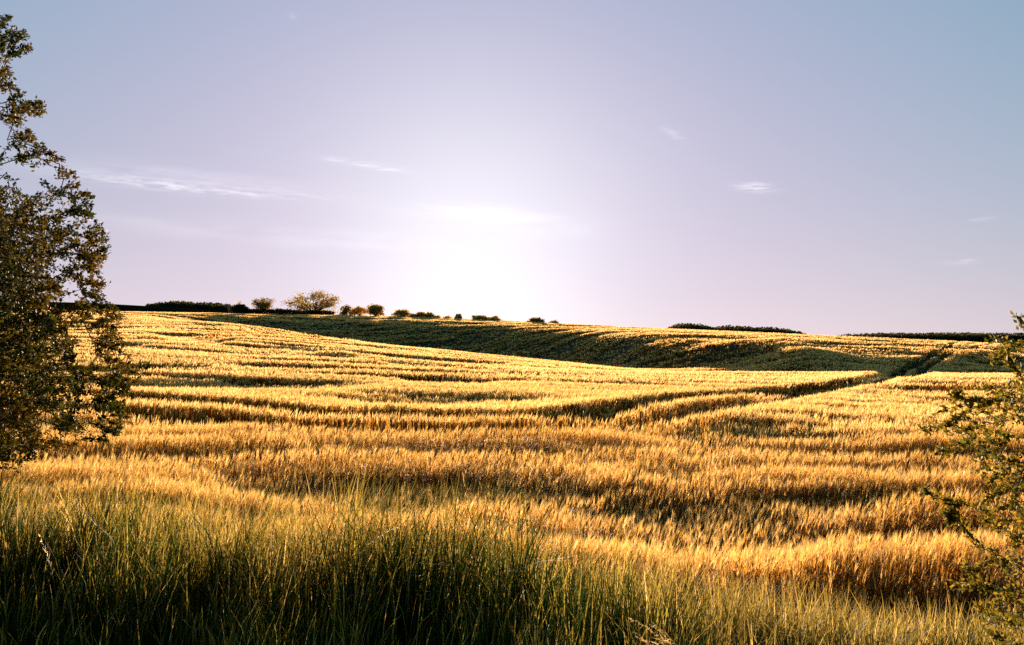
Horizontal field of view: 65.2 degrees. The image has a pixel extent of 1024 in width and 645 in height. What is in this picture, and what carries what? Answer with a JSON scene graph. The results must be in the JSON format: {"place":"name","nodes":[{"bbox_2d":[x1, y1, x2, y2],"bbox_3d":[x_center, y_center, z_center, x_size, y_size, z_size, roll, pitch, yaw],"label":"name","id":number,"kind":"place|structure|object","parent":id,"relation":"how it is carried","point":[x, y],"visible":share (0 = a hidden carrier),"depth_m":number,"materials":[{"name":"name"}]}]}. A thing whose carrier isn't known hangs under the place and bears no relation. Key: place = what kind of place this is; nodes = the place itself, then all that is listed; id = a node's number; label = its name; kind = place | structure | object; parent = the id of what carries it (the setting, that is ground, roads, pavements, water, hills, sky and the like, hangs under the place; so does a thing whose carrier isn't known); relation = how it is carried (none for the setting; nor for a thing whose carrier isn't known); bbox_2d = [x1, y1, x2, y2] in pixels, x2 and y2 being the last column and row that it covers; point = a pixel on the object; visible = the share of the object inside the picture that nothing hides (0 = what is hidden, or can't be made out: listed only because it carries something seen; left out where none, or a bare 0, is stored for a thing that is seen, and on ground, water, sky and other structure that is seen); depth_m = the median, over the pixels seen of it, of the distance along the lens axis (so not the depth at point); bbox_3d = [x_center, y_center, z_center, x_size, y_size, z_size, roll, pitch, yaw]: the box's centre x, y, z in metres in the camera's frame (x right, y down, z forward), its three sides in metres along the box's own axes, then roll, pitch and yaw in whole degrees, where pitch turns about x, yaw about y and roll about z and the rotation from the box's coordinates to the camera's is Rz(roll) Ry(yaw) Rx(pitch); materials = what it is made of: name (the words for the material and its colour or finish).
{"place":"outdoors","nodes":[
{"label":"outdoors","id":0,"kind":"place"},
{"bbox_2d":[0,301,231,312],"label":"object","id":1,"kind":"structure","parent":0,"point":[141,308],"depth_m":376.00,"materials":[{"name":"green plant"}]},
{"bbox_2d":[0,421,1023,644],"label":"verge grass","id":2,"kind":"structure","parent":0,"point":[98,567],"depth_m":4.73,"materials":[{"name":"green plant"}]},
{"bbox_2d":[0,0,1023,335],"label":"sky","id":3,"kind":"structure","parent":0,"point":[818,167],"materials":[{"name":"blue"}]},
{"bbox_2d":[0,310,1023,644],"bbox_3d":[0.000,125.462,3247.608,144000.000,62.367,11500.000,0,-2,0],"label":"ground","id":4,"kind":"structure","parent":0,"point":[626,347],"depth_m":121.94,"materials":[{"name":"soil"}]},
{"bbox_2d":[39,535,58,635],"bbox_3d":[-2.459,1.449,4.248,0.123,0.656,0.048,0,-2,0],"label":"grass stalk","id":5,"kind":"object","parent":4,"relation":"on","point":[49,562],"depth_m":4.25,"materials":[{"name":"green plant"}]},
{"bbox_2d":[0,14,143,475],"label":"hawthorn tree","id":6,"kind":"object","parent":4,"relation":"on","point":[24,374],"visible":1,"depth_m":5.36,"materials":[{"name":"green plant"}]},
{"bbox_2d":[229,304,249,312],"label":"bush","id":7,"kind":"object","parent":4,"relation":"on","point":[239,308],"visible":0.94,"depth_m":302.62,"materials":[{"name":"green plant"}]},
{"bbox_2d":[246,308,278,313],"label":"hedge","id":8,"kind":"object","parent":4,"relation":"on","point":[270,311],"visible":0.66,"depth_m":304.17,"materials":[{"name":"green plant"}]},
{"bbox_2d":[251,297,274,312],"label":"tree","id":9,"kind":"object","parent":4,"relation":"on","point":[263,304],"visible":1,"depth_m":303.19,"materials":[{"name":"green plant"}]},
{"bbox_2d":[275,308,335,314],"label":"hedge","id":10,"kind":"object","parent":4,"relation":"on","point":[280,311],"visible":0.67,"depth_m":303.86,"materials":[{"name":"green plant"}]},
{"bbox_2d":[281,289,341,313],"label":"tree","id":11,"kind":"object","parent":4,"relation":"on","point":[325,303],"visible":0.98,"depth_m":299.40,"materials":[{"name":"green plant"}]},
{"bbox_2d":[339,304,353,315],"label":"bush","id":12,"kind":"object","parent":4,"relation":"on","point":[345,310],"visible":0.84,"depth_m":295.81,"materials":[{"name":"green plant"}]},
{"bbox_2d":[349,306,367,315],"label":"bush","id":13,"kind":"object","parent":4,"relation":"on","point":[359,311],"visible":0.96,"depth_m":293.55,"materials":[{"name":"orange plant"}]},
{"bbox_2d":[333,522,409,613],"bbox_3d":[-0.804,1.505,4.585,0.454,0.717,0.063,0,-2,-7],"label":"grass stalk","id":14,"kind":"object","parent":4,"relation":"on","point":[366,546],"depth_m":4.59,"materials":[{"name":"green plant"}]},
{"bbox_2d":[366,303,385,316],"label":"tree","id":15,"kind":"object","parent":4,"relation":"on","point":[375,310],"visible":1,"depth_m":290.55,"materials":[{"name":"green plant"}]},
{"bbox_2d":[391,309,410,316],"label":"bush","id":16,"kind":"object","parent":4,"relation":"on","point":[403,312],"visible":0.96,"depth_m":284.86,"materials":[{"name":"green plant"}]},
{"bbox_2d":[414,312,424,316],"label":"bush","id":17,"kind":"object","parent":4,"relation":"on","point":[419,314],"visible":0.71,"depth_m":281.07,"materials":[{"name":"green plant"}]},
{"bbox_2d":[423,311,434,316],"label":"bush","id":18,"kind":"object","parent":4,"relation":"on","point":[428,314],"visible":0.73,"depth_m":278.25,"materials":[{"name":"green plant"}]},
{"bbox_2d":[454,313,461,318],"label":"bush","id":19,"kind":"object","parent":4,"relation":"on","point":[458,316],"visible":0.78,"depth_m":271.42,"materials":[{"name":"green plant"}]},
{"bbox_2d":[471,315,485,319],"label":"bush","id":20,"kind":"object","parent":4,"relation":"on","point":[478,317],"visible":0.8,"depth_m":265.02,"materials":[{"name":"green plant"}]},
{"bbox_2d":[483,316,502,319],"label":"bush","id":21,"kind":"object","parent":4,"relation":"on","point":[492,318],"visible":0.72,"depth_m":261.15,"materials":[{"name":"green plant"}]},
{"bbox_2d":[525,317,544,321],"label":"bush","id":22,"kind":"object","parent":4,"relation":"on","point":[536,319],"visible":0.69,"depth_m":248.11,"materials":[{"name":"green plant"}]},
{"bbox_2d":[917,310,1023,644],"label":"hawthorn bush","id":23,"kind":"object","parent":4,"relation":"on","point":[950,516],"visible":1,"depth_m":3.47,"materials":[{"name":"green plant"}]},
{"bbox_2d":[629,618,675,644],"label":"dry grass","id":24,"kind":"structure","parent":0,"point":[649,629],"depth_m":3.56,"materials":[{"name":"beige plant"}]},
{"bbox_2d":[901,337,1023,343],"bbox_3d":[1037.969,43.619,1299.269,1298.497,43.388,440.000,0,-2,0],"label":"hills","id":25,"kind":"structure","parent":0,"point":[976,340],"depth_m":1225.78,"materials":[{"name":"green plant"}]},
{"bbox_2d":[837,332,1023,339],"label":"woodland","id":26,"kind":"object","parent":25,"relation":"on","point":[954,335],"visible":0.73,"depth_m":1250.69,"materials":[{"name":"green plant"}]},
{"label":"hills","id":27,"kind":"structure","parent":0,"visible":0},
{"bbox_2d":[145,300,234,311],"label":"woodland","id":28,"kind":"object","parent":27,"relation":"on","point":[203,305],"visible":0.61,"depth_m":866.08,"materials":[{"name":"green plant"}]},
{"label":"hills","id":29,"kind":"structure","parent":0,"visible":0},
{"bbox_2d":[668,323,805,334],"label":"woodland","id":30,"kind":"object","parent":29,"relation":"on","point":[700,326],"visible":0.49,"depth_m":692.86,"materials":[{"name":"green plant"}]}
]}

